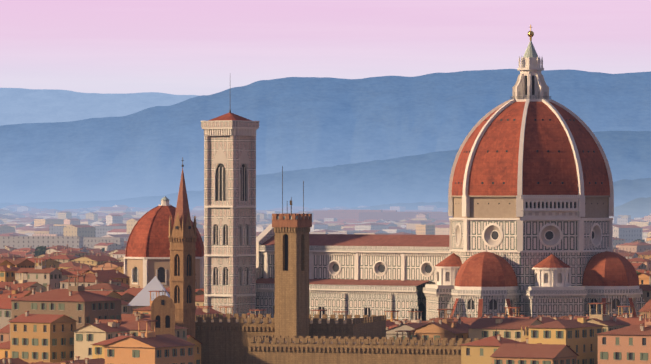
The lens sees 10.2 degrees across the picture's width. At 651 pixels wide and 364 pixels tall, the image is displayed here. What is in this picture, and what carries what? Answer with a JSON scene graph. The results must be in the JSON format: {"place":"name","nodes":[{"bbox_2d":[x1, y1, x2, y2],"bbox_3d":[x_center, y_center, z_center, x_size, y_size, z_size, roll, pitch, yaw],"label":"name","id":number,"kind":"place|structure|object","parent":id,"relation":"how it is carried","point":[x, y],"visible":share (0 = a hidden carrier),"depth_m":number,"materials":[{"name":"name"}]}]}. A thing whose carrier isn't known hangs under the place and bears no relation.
{"place":"outdoors","nodes":[
{"label":"outdoors","id":0,"kind":"place"},
{"bbox_2d":[0,88,198,125],"bbox_3d":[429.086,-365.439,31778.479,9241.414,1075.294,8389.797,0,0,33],"label":"mountain","id":1,"kind":"structure","parent":0,"point":[19,105],"depth_m":33523.83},
{"bbox_2d":[0,69,650,203],"bbox_3d":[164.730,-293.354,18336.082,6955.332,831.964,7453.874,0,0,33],"label":"mountain","id":2,"kind":"structure","parent":0,"point":[309,122],"depth_m":19129.45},
{"bbox_2d":[0,131,650,210],"bbox_3d":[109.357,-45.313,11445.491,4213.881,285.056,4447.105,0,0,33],"label":"mountain","id":3,"kind":"structure","parent":0,"point":[425,178],"depth_m":11837.45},
{"bbox_2d":[0,0,650,95],"label":"sky","id":4,"kind":"structure","parent":0,"point":[175,47],"materials":[{"name":"pink"}]},
{"bbox_2d":[309,178,650,210],"bbox_3d":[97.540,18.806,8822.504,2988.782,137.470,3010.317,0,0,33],"label":"mountain","id":5,"kind":"structure","parent":0,"point":[626,190],"depth_m":9374.62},
{"bbox_2d":[614,197,650,218],"bbox_3d":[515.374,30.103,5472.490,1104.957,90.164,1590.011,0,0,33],"label":"hill","id":6,"kind":"structure","parent":0,"point":[638,207],"depth_m":5879.42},
{"label":"ground","id":7,"kind":"structure","parent":0,"visible":0},
{"bbox_2d":[11,275,174,335],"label":"buildings","id":8,"kind":"structure","parent":7,"relation":"on","point":[81,306],"depth_m":994.40,"materials":[{"name":"beige paint"}]},
{"bbox_2d":[124,196,203,288],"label":"domed chapel","id":9,"kind":"structure","parent":7,"relation":"on","point":[147,258],"depth_m":1639.18,"materials":[{"name":"tile"}]},
{"bbox_2d":[168,157,196,337],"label":"church spire","id":10,"kind":"structure","parent":7,"relation":"on","point":[182,236],"depth_m":1008.05,"materials":[{"name":"stone"}]},
{"bbox_2d":[201,110,259,316],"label":"campanile","id":11,"kind":"structure","parent":7,"relation":"on","point":[229,208],"depth_m":1371.17,"materials":[{"name":"stone"}]},
{"bbox_2d":[0,257,650,363],"bbox_3d":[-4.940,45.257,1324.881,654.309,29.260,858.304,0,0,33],"label":"city","id":12,"kind":"object","parent":7,"relation":"on","point":[134,338],"visible":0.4,"depth_m":944.31,"materials":[{"name":"orange tile"}]},
{"bbox_2d":[0,204,650,274],"bbox_3d":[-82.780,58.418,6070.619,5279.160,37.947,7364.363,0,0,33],"label":"city","id":13,"kind":"object","parent":7,"relation":"on","point":[75,240],"visible":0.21,"depth_m":3961.57},
{"bbox_2d":[33,239,645,275],"bbox_3d":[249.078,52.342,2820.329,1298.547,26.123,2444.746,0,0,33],"label":"trees","id":14,"kind":"object","parent":7,"relation":"on","point":[40,250],"depth_m":2200.77,"materials":[{"name":"green plant"}]},
{"bbox_2d":[195,166,483,363],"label":"fortress","id":15,"kind":"structure","parent":7,"relation":"on","point":[291,332],"depth_m":997.02,"materials":[{"name":"brick"}]},
{"bbox_2d":[256,25,645,320],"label":"cathedral","id":16,"kind":"structure","parent":7,"relation":"on","point":[531,199],"depth_m":1319.25,"materials":[{"name":"stone"}]}
]}

